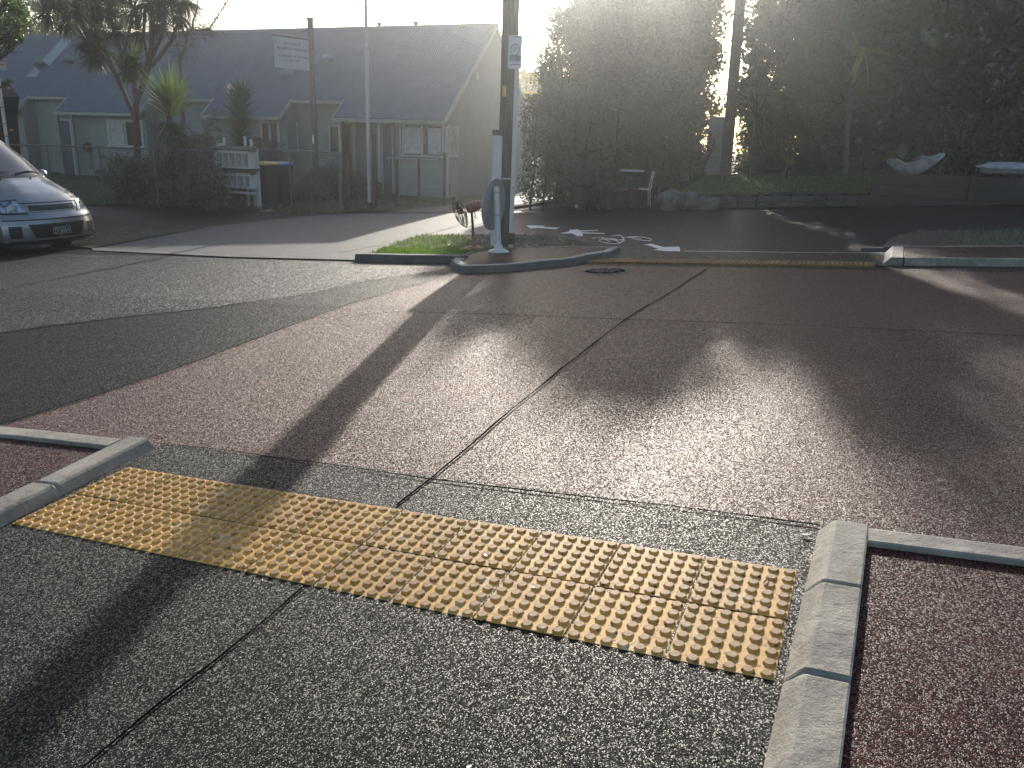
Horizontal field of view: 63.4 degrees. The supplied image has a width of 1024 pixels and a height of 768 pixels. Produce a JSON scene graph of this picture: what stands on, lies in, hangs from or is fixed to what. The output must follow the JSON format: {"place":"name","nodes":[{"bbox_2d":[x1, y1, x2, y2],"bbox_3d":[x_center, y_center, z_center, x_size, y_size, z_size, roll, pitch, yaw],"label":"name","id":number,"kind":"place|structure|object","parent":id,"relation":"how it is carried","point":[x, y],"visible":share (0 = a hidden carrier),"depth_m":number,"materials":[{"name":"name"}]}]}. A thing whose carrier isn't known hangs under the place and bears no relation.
{"place":"outdoors","nodes":[
{"label":"outdoors","id":0,"kind":"place"},
{"bbox_2d":[0,140,93,246],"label":"parked van","id":1,"kind":"object","parent":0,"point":[38,207],"visible":1,"depth_m":14.45,"materials":[{"name":"silver metal"}]},
{"bbox_2d":[0,438,101,496],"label":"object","id":2,"kind":"object","parent":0,"point":[23,463],"depth_m":3.98,"materials":[{"name":"red asphalt"}]},
{"bbox_2d":[51,218,200,247],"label":"verge","id":3,"kind":"structure","parent":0,"point":[105,224],"depth_m":17.67,"materials":[{"name":"soil"}]},
{"bbox_2d":[49,178,210,206],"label":"house lawn","id":4,"kind":"structure","parent":0,"point":[97,202],"depth_m":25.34,"materials":[{"name":"plant"}]},
{"bbox_2d":[25,0,207,198],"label":"cabbage tree","id":5,"kind":"object","parent":4,"relation":"on","point":[161,16],"visible":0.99,"depth_m":24.23,"materials":[{"name":"green plant"}]},
{"bbox_2d":[93,149,176,201],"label":"shrub","id":6,"kind":"object","parent":4,"relation":"on","point":[128,181],"visible":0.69,"depth_m":24.59,"materials":[{"name":"green plant"}]},
{"bbox_2d":[126,57,214,204],"bbox_3d":[-9.478,-7.011,23.248,2.594,4.191,2.620,-2,17,-12],"label":"cordyline","id":7,"kind":"object","parent":4,"relation":"on","point":[171,94],"visible":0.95,"depth_m":22.84,"materials":[{"name":"green plant"}]},
{"bbox_2d":[144,127,229,207],"bbox_3d":[-9.172,-6.118,23.573,2.444,2.345,2.027,9,18,22],"label":"shrub","id":8,"kind":"object","parent":4,"relation":"on","point":[195,160],"visible":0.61,"depth_m":23.27,"materials":[{"name":"green plant"}]},
{"bbox_2d":[133,0,250,196],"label":"bare tree","id":9,"kind":"object","parent":4,"relation":"on","point":[180,54],"visible":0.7,"depth_m":24.22,"materials":[{"name":"brown wood"}]},
{"bbox_2d":[96,213,513,256],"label":"driveway","id":10,"kind":"structure","parent":0,"point":[329,235],"depth_m":15.82,"materials":[{"name":"concrete"}]},
{"bbox_2d":[92,248,354,259],"bbox_3d":[-4.798,-2.046,13.020,6.508,0.440,0.416,11,19,29],"label":"driveway lip","id":11,"kind":"object","parent":10,"relation":"on","point":[226,255],"visible":0.86,"depth_m":12.73,"materials":[{"name":"grey concrete"}]},
{"bbox_2d":[47,172,618,213],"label":"garden ground","id":12,"kind":"structure","parent":0,"point":[390,197],"depth_m":27.67,"materials":[{"name":"soil"}]},
{"bbox_2d":[212,143,261,207],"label":"mailbox bank","id":13,"kind":"structure","parent":12,"relation":"on","point":[241,163],"depth_m":23.52,"materials":[{"name":"white paint"}]},
{"bbox_2d":[216,75,262,200],"bbox_3d":[-8.265,-7.501,25.385,1.673,3.777,1.632,9,18,22],"label":"yucca","id":14,"kind":"object","parent":12,"relation":"on","point":[238,109],"visible":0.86,"depth_m":25.00,"materials":[{"name":"green plant"}]},
{"bbox_2d":[252,161,279,203],"bbox_3d":[-7.365,-5.965,24.705,0.660,1.274,0.734,9,18,22],"label":"wheelie bin","id":15,"kind":"object","parent":12,"relation":"on","point":[269,175],"visible":0.64,"depth_m":24.52,"materials":[{"name":"plastic"}]},
{"bbox_2d":[0,21,536,197],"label":"terraced house","id":16,"kind":"structure","parent":12,"relation":"on","point":[434,92],"depth_m":32.14,"materials":[{"name":"grey metal"}]},
{"bbox_2d":[60,119,76,174],"bbox_3d":[-19.418,-10.189,36.338,0.697,2.729,0.105,9,18,22],"label":"door","id":17,"kind":"structure","parent":16,"relation":"in","point":[65,123],"depth_m":36.25,"materials":[{"name":"wood"}]},
{"bbox_2d":[106,119,145,147],"bbox_3d":[-16.239,-10.507,34.814,2.081,1.134,0.090,9,18,22],"label":"window","id":18,"kind":"structure","parent":16,"relation":"in","point":[129,124],"depth_m":34.73,"materials":[{"name":"white wood"}]},
{"bbox_2d":[381,123,394,192],"bbox_3d":[-4.624,-8.220,30.896,0.536,2.931,0.105,9,18,22],"label":"door","id":19,"kind":"structure","parent":16,"relation":"in","point":[387,129],"depth_m":30.82,"materials":[{"name":"wood"}]},
{"bbox_2d":[385,123,443,160],"bbox_3d":[-3.462,-8.640,29.543,2.383,1.242,0.110,9,18,22],"label":"window","id":20,"kind":"structure","parent":16,"relation":"in","point":[415,140],"depth_m":29.46,"materials":[{"name":"white glass"}]},
{"bbox_2d":[246,132,301,179],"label":"shrub","id":21,"kind":"object","parent":12,"relation":"on","point":[272,156],"visible":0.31,"depth_m":26.96,"materials":[{"name":"green plant"}]},
{"bbox_2d":[270,161,294,202],"bbox_3d":[-7.079,-6.120,25.268,0.660,1.263,0.734,9,18,22],"label":"wheelie bin","id":22,"kind":"object","parent":12,"relation":"on","point":[284,182],"visible":0.45,"depth_m":25.08,"materials":[{"name":"plastic"}]},
{"bbox_2d":[272,17,319,199],"bbox_3d":[-6.690,-8.492,25.815,0.180,5.515,1.490,14,20,35],"label":"hanging sign","id":23,"kind":"object","parent":12,"relation":"on","point":[295,53],"visible":1,"depth_m":25.58,"materials":[{"name":"white painted board"},{"name":"weathered timber"},{"name":"ink"}]},
{"bbox_2d":[292,171,329,202],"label":"shrub","id":24,"kind":"object","parent":12,"relation":"on","point":[313,186],"visible":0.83,"depth_m":25.94,"materials":[{"name":"green plant"}]},
{"bbox_2d":[304,159,353,199],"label":"shrub","id":25,"kind":"object","parent":12,"relation":"on","point":[329,184],"visible":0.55,"depth_m":27.27,"materials":[{"name":"green plant"}]},
{"bbox_2d":[256,198,458,214],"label":"grass","id":26,"kind":"structure","parent":12,"relation":"on","point":[389,204],"depth_m":24.77,"materials":[{"name":"green plant"}]},
{"bbox_2d":[364,0,376,208],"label":"lamp post","id":27,"kind":"object","parent":12,"relation":"on","point":[371,205],"visible":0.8,"depth_m":23.43,"materials":[{"name":"metal"}]},
{"bbox_2d":[529,0,602,192],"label":"tree","id":28,"kind":"object","parent":12,"relation":"on","point":[570,28],"visible":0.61,"depth_m":25.95,"materials":[{"name":"green plant"}]},
{"bbox_2d":[562,0,654,191],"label":"tree","id":29,"kind":"object","parent":12,"relation":"on","point":[614,46],"visible":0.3,"depth_m":26.87,"materials":[{"name":"green plant"}]},
{"bbox_2d":[0,0,797,154],"label":"sky","id":30,"kind":"structure","parent":0,"point":[264,14],"materials":[{"name":"white"}]},
{"bbox_2d":[0,444,825,767],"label":"footpath","id":31,"kind":"structure","parent":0,"point":[366,670],"depth_m":2.38,"materials":[{"name":"grey asphalt"}]},
{"bbox_2d":[12,494,120,533],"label":"tactile tile","id":32,"kind":"object","parent":31,"relation":"on","point":[66,514],"visible":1,"depth_m":3.45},
{"bbox_2d":[64,503,174,544],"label":"tactile tile","id":33,"kind":"object","parent":31,"relation":"on","point":[120,523],"visible":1,"depth_m":3.33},
{"bbox_2d":[74,467,173,501],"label":"tactile tile","id":34,"kind":"object","parent":31,"relation":"on","point":[125,484],"visible":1,"depth_m":3.71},
{"bbox_2d":[125,475,224,511],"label":"tactile tile","id":35,"kind":"object","parent":31,"relation":"on","point":[176,493],"visible":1,"depth_m":3.59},
{"bbox_2d":[119,512,231,557],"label":"tactile tile","id":36,"kind":"object","parent":31,"relation":"on","point":[177,534],"visible":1,"depth_m":3.21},
{"bbox_2d":[82,585,304,767],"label":"footpath seam","id":37,"kind":"object","parent":31,"relation":"on","point":[163,699],"visible":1,"depth_m":2.32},
{"bbox_2d":[178,483,280,521],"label":"tactile tile","id":38,"kind":"object","parent":31,"relation":"on","point":[230,502],"visible":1,"depth_m":3.47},
{"bbox_2d":[179,522,293,570],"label":"tactile tile","id":39,"kind":"object","parent":31,"relation":"on","point":[237,546],"visible":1,"depth_m":3.09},
{"bbox_2d":[235,491,339,532],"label":"tactile tile","id":40,"kind":"object","parent":31,"relation":"on","point":[288,511],"visible":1,"depth_m":3.35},
{"bbox_2d":[243,533,359,585],"bbox_3d":[-0.753,0.636,2.993,0.295,0.036,0.295,5,19,23],"label":"tactile tile","id":41,"kind":"object","parent":31,"relation":"on","point":[304,559],"visible":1,"depth_m":2.97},
{"bbox_2d":[297,500,401,543],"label":"tactile tile","id":42,"kind":"object","parent":31,"relation":"on","point":[351,522],"visible":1,"depth_m":3.23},
{"bbox_2d":[314,546,430,600],"bbox_3d":[-0.478,0.660,2.875,0.295,0.036,0.295,5,19,23],"label":"tactile tile","id":43,"kind":"object","parent":31,"relation":"on","point":[378,573],"visible":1,"depth_m":2.86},
{"bbox_2d":[363,510,468,556],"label":"tactile tile","id":44,"kind":"object","parent":31,"relation":"on","point":[418,533],"visible":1,"depth_m":3.12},
{"bbox_2d":[390,558,507,617],"bbox_3d":[-0.202,0.682,2.757,0.295,0.036,0.295,5,19,23],"label":"tactile tile","id":45,"kind":"object","parent":31,"relation":"on","point":[451,587],"visible":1,"depth_m":2.74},
{"bbox_2d":[435,520,541,570],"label":"tactile tile","id":46,"kind":"object","parent":31,"relation":"on","point":[503,547],"visible":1,"depth_m":3.00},
{"bbox_2d":[473,571,593,636],"bbox_3d":[0.073,0.701,2.637,0.295,0.036,0.295,5,19,23],"label":"tactile tile","id":47,"kind":"object","parent":31,"relation":"on","point":[530,602],"visible":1,"depth_m":2.62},
{"bbox_2d":[512,531,619,585],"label":"tactile tile","id":48,"kind":"object","parent":31,"relation":"on","point":[573,558],"visible":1,"depth_m":2.88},
{"bbox_2d":[565,587,684,657],"bbox_3d":[0.349,0.725,2.519,0.295,0.036,0.295,5,19,23],"label":"tactile tile","id":49,"kind":"object","parent":31,"relation":"on","point":[638,623],"visible":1,"depth_m":2.50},
{"bbox_2d":[597,544,704,601],"bbox_3d":[0.469,0.635,2.779,0.295,0.036,0.295,5,19,23],"label":"tactile tile","id":50,"kind":"object","parent":31,"relation":"on","point":[667,574],"visible":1,"depth_m":2.76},
{"bbox_2d":[666,603,785,680],"bbox_3d":[0.624,0.748,2.401,0.295,0.036,0.295,5,19,23],"label":"tactile tile","id":51,"kind":"object","parent":31,"relation":"on","point":[733,641],"visible":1,"depth_m":2.38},
{"bbox_2d":[689,557,796,619],"bbox_3d":[0.745,0.657,2.661,0.295,0.036,0.295,5,19,23],"label":"tactile tile","id":52,"kind":"object","parent":31,"relation":"on","point":[731,585],"visible":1,"depth_m":2.64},
{"bbox_2d":[387,234,593,254],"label":"verge","id":53,"kind":"structure","parent":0,"point":[527,240],"depth_m":12.89,"materials":[{"name":"plant"}]},
{"bbox_2d":[369,232,490,253],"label":"grass","id":54,"kind":"structure","parent":53,"relation":"on","point":[414,249],"depth_m":12.20,"materials":[{"name":"green plant"}]},
{"bbox_2d":[452,195,486,251],"bbox_3d":[-0.586,-2.267,11.693,0.532,0.766,0.466,2,17,0],"label":"pedestal fan","id":55,"kind":"object","parent":53,"relation":"on","point":[472,207],"visible":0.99,"depth_m":11.66,"materials":[{"name":"red metal"}]},
{"bbox_2d":[490,0,519,246],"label":"utility pole","id":56,"kind":"object","parent":53,"relation":"on","point":[501,154],"visible":0.6,"depth_m":11.61,"materials":[{"name":"white wood"}]},
{"bbox_2d":[507,35,522,246],"bbox_3d":[0.009,-3.259,11.567,0.189,2.962,0.103,3,17,5],"label":"sign pole","id":57,"kind":"object","parent":53,"relation":"on","point":[515,52],"visible":0.98,"depth_m":11.39,"materials":[{"name":"grey metal"}]},
{"bbox_2d":[0,256,1023,448],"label":"road","id":58,"kind":"structure","parent":0,"point":[45,368],"depth_m":6.63,"materials":[{"name":"grey asphalt"}]},
{"bbox_2d":[0,252,449,332],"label":"road patch","id":59,"kind":"object","parent":58,"relation":"on","point":[41,289],"visible":0.93,"depth_m":9.78,"materials":[{"name":"grey asphalt"}]},
{"bbox_2d":[4,265,1023,546],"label":"crossing","id":60,"kind":"object","parent":58,"relation":"on","point":[912,423],"visible":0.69,"depth_m":4.71,"materials":[{"name":"asphalt"}]},
{"bbox_2d":[153,442,818,524],"bbox_3d":[-0.355,0.404,3.604,3.167,0.223,0.041,8,18,21],"label":"road seam","id":61,"kind":"object","parent":60,"relation":"on","point":[522,489],"visible":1,"depth_m":3.42,"materials":[{"name":"black asphalt"}]},
{"bbox_2d":[0,205,1023,255],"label":"footpath","id":62,"kind":"structure","parent":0,"point":[816,229],"depth_m":14.95,"materials":[{"name":"concrete"}]},
{"bbox_2d":[0,79,20,155],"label":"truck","id":63,"kind":"object","parent":62,"relation":"on","point":[10,96],"visible":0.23,"depth_m":23.27,"materials":[{"name":"black metal"}]},
{"bbox_2d":[0,0,35,88],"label":"street tree","id":64,"kind":"object","parent":62,"relation":"on","point":[17,27],"visible":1,"depth_m":16.39,"materials":[{"name":"green plant"}]},
{"bbox_2d":[5,143,348,210],"bbox_3d":[-9.751,-5.912,23.626,10.312,1.654,1.030,1,17,-1],"label":"chain link fence","id":65,"kind":"object","parent":62,"relation":"on","point":[346,180],"visible":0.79,"depth_m":23.34,"materials":[{"name":"grey metal"}]},
{"bbox_2d":[174,166,238,210],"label":"shrub","id":66,"kind":"object","parent":62,"relation":"on","point":[205,198],"visible":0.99,"depth_m":22.48,"materials":[{"name":"green plant"}]},
{"bbox_2d":[569,169,593,210],"bbox_3d":[1.676,-4.688,20.055,0.620,0.990,0.517,9,18,22],"label":"plant pot","id":67,"kind":"object","parent":62,"relation":"on","point":[579,193],"visible":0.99,"depth_m":19.95,"materials":[{"name":"grey ceramic"}]},
{"bbox_2d":[657,189,681,210],"bbox_3d":[3.606,-4.185,19.081,0.572,0.598,0.519,9,18,22],"label":"rock","id":68,"kind":"object","parent":62,"relation":"on","point":[670,200],"visible":0.88,"depth_m":18.91,"materials":[{"name":"grey stone"}]},
{"bbox_2d":[606,249,886,265],"bbox_3d":[2.784,-1.585,10.319,3.460,0.240,1.440,9,18,22],"label":"threshold","id":69,"kind":"object","parent":62,"relation":"on","point":[877,257],"visible":0.67,"depth_m":10.39,"materials":[{"name":"yellow concrete"}]},
{"bbox_2d":[461,247,607,264],"bbox_3d":[0.161,-1.637,10.615,1.736,0.123,2.098,9,18,22],"label":"build out","id":70,"kind":"object","parent":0,"point":[513,255],"visible":0.81,"depth_m":10.77,"materials":[{"name":"grey concrete"}]},
{"bbox_2d":[481,178,508,252],"bbox_3d":[-0.145,-2.258,11.125,0.300,0.964,0.686,9,18,22],"label":"traffic sign","id":71,"kind":"object","parent":70,"relation":"on","point":[493,205],"visible":1,"depth_m":11.06,"materials":[{"name":"grey metal"}]},
{"bbox_2d":[224,155,875,213],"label":"ground","id":72,"kind":"structure","parent":0,"point":[526,207],"depth_m":23.65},
{"bbox_2d":[0,426,121,448],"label":"edging","id":73,"kind":"object","parent":72,"relation":"on","point":[71,439],"visible":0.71,"depth_m":4.22,"materials":[{"name":"concrete"}]},
{"bbox_2d":[0,436,153,527],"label":"kerb","id":74,"kind":"structure","parent":72,"relation":"on","point":[23,501],"depth_m":3.72,"materials":[{"name":"concrete"}]},
{"bbox_2d":[355,253,467,263],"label":"kerb","id":75,"kind":"structure","parent":72,"relation":"on","point":[406,258],"depth_m":11.08,"materials":[{"name":"concrete"}]},
{"bbox_2d":[449,247,620,273],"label":"kerb","id":76,"kind":"structure","parent":72,"relation":"on","point":[453,266],"depth_m":9.99,"materials":[{"name":"grey concrete"}]},
{"bbox_2d":[517,82,620,210],"bbox_3d":[1.604,-5.931,21.000,2.492,3.234,2.107,9,18,22],"label":"hedge","id":77,"kind":"object","parent":72,"relation":"on","point":[556,94],"visible":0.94,"depth_m":20.36,"materials":[{"name":"green plant"}]},
{"bbox_2d":[574,83,669,198],"bbox_3d":[3.116,-7.084,24.453,3.028,3.459,2.403,9,18,22],"label":"shrub","id":78,"kind":"object","parent":72,"relation":"on","point":[622,122],"visible":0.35,"depth_m":24.21,"materials":[{"name":"green plant"}]},
{"bbox_2d":[763,520,868,767],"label":"kerb","id":79,"kind":"structure","parent":72,"relation":"on","point":[809,727],"depth_m":2.22,"materials":[{"name":"concrete"}]},
{"bbox_2d":[867,528,1023,566],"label":"edging","id":80,"kind":"object","parent":72,"relation":"on","point":[960,548],"visible":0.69,"depth_m":2.73,"materials":[{"name":"concrete"}]},
{"bbox_2d":[870,171,1023,206],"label":"garden bed wall","id":81,"kind":"structure","parent":72,"relation":"on","point":[906,189],"depth_m":17.45,"materials":[{"name":"grey concrete"}]},
{"bbox_2d":[882,142,944,173],"bbox_3d":[8.667,-4.890,18.078,1.347,0.744,0.940,9,18,22],"label":"shell planter","id":82,"kind":"object","parent":81,"relation":"on","point":[914,162],"visible":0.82,"depth_m":17.91,"materials":[{"name":"white ceramic"}]},
{"bbox_2d":[975,162,1023,174],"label":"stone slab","id":83,"kind":"structure","parent":81,"relation":"on","point":[1008,168],"depth_m":17.31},
{"bbox_2d":[904,257,1023,266],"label":"edging","id":84,"kind":"object","parent":72,"relation":"on","point":[963,261],"visible":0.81,"depth_m":8.93,"materials":[{"name":"concrete"}]},
{"bbox_2d":[530,173,1023,209],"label":"hill","id":85,"kind":"structure","parent":0,"point":[619,204],"depth_m":20.43,"materials":[{"name":"green plant"}]},
{"bbox_2d":[536,114,615,209],"bbox_3d":[1.616,-5.609,21.132,2.128,2.448,1.783,9,18,22],"label":"shrub","id":86,"kind":"object","parent":85,"relation":"on","point":[582,166],"visible":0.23,"depth_m":20.75,"materials":[{"name":"green plant"}]},
{"bbox_2d":[620,107,688,199],"bbox_3d":[3.966,-6.298,22.934,2.015,2.674,1.602,9,18,22],"label":"shrub","id":87,"kind":"object","parent":85,"relation":"on","point":[651,144],"visible":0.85,"depth_m":22.81,"materials":[{"name":"green plant"}]},
{"bbox_2d":[623,0,733,192],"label":"tree","id":88,"kind":"object","parent":85,"relation":"on","point":[687,52],"visible":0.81,"depth_m":25.36,"materials":[{"name":"green plant"}]},
{"bbox_2d":[661,190,870,199],"bbox_3d":[11.233,-4.851,20.724,14.667,1.301,4.100,9,18,22],"label":"raised garden","id":89,"kind":"object","parent":85,"relation":"on","point":[781,194],"visible":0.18,"depth_m":20.96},
{"bbox_2d":[665,126,718,190],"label":"shrub","id":90,"kind":"object","parent":89,"relation":"on","point":[698,164],"visible":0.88,"depth_m":21.96,"materials":[{"name":"green plant"}]},
{"bbox_2d":[731,150,785,173],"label":"shrub","id":91,"kind":"object","parent":89,"relation":"on","point":[760,166],"visible":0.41,"depth_m":22.01,"materials":[{"name":"green plant"}]},
{"bbox_2d":[733,62,828,172],"bbox_3d":[7.204,-6.793,22.465,2.536,3.622,1.890,9,18,22],"label":"shrub","id":92,"kind":"object","parent":89,"relation":"on","point":[776,97],"visible":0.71,"depth_m":22.16,"materials":[{"name":"green plant"}]},
{"bbox_2d":[773,134,851,172],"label":"shrub","id":93,"kind":"object","parent":89,"relation":"on","point":[828,158],"visible":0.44,"depth_m":21.67,"materials":[{"name":"green plant"}]},
{"bbox_2d":[849,149,896,173],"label":"shrub","id":94,"kind":"object","parent":89,"relation":"on","point":[869,162],"visible":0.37,"depth_m":20.56,"materials":[{"name":"green plant"}]},
{"bbox_2d":[850,0,1023,176],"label":"tree","id":95,"kind":"object","parent":89,"relation":"on","point":[942,74],"visible":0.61,"depth_m":20.88,"materials":[{"name":"green plant"}]},
{"bbox_2d":[905,102,1011,176],"bbox_3d":[10.547,-5.445,19.543,2.594,2.330,2.057,9,18,22],"label":"shrub","id":96,"kind":"object","parent":89,"relation":"on","point":[960,135],"visible":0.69,"depth_m":19.28,"materials":[{"name":"green plant"}]},
{"bbox_2d":[967,0,1023,176],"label":"tree","id":97,"kind":"object","parent":89,"relation":"on","point":[1009,67],"visible":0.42,"depth_m":19.24,"materials":[{"name":"green plant"}]},
{"bbox_2d":[986,107,1023,178],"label":"shrub","id":98,"kind":"object","parent":89,"relation":"on","point":[1014,152],"visible":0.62,"depth_m":18.45,"materials":[{"name":"green plant"}]},
{"bbox_2d":[723,0,842,173],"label":"tree","id":99,"kind":"object","parent":85,"relation":"on","point":[778,27],"visible":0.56,"depth_m":22.94,"materials":[{"name":"green plant"}]},
{"bbox_2d":[712,193,873,208],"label":"retaining wall","id":100,"kind":"structure","parent":85,"relation":"on","point":[761,201],"depth_m":18.69,"materials":[{"name":"stone"}]},
{"bbox_2d":[793,0,914,171],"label":"tree","id":101,"kind":"object","parent":85,"relation":"on","point":[836,89],"visible":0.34,"depth_m":23.49,"materials":[{"name":"green plant"}]},
{"bbox_2d":[678,170,879,195],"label":"garden lawn","id":102,"kind":"structure","parent":0,"point":[850,175],"depth_m":20.07,"materials":[{"name":"plant"}]},
{"bbox_2d":[704,117,723,174],"bbox_3d":[5.372,-6.216,21.800,0.500,1.534,0.050,9,18,22],"label":"board","id":103,"kind":"object","parent":102,"relation":"on","point":[712,167],"visible":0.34,"depth_m":21.77,"materials":[{"name":"paint"}]},
{"bbox_2d":[718,0,747,196],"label":"timber pole","id":104,"kind":"object","parent":102,"relation":"on","point":[735,60],"visible":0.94,"depth_m":20.81,"materials":[{"name":"brown timber"}]},
{"bbox_2d":[724,87,778,195],"bbox_3d":[6.052,-6.018,20.844,1.744,2.841,1.660,9,18,22],"label":"cordyline","id":105,"kind":"object","parent":102,"relation":"on","point":[755,124],"visible":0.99,"depth_m":20.61,"materials":[{"name":"green plant"}]},
{"bbox_2d":[778,0,941,173],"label":"palm","id":106,"kind":"object","parent":102,"relation":"on","point":[856,62],"visible":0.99,"depth_m":19.74,"materials":[{"name":"green plant"}]},
{"bbox_2d":[841,546,1023,767],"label":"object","id":107,"kind":"object","parent":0,"point":[937,679],"depth_m":2.19,"materials":[{"name":"red asphalt"}]},
{"bbox_2d":[884,227,1023,247],"bbox_3d":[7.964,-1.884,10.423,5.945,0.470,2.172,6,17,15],"label":"grass","id":108,"kind":"structure","parent":0,"point":[1001,236],"depth_m":10.80,"materials":[{"name":"green plant"}]},
{"bbox_2d":[903,247,1023,257],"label":"build out","id":109,"kind":"object","parent":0,"point":[991,252],"visible":1,"depth_m":9.44,"materials":[{"name":"grey concrete"}]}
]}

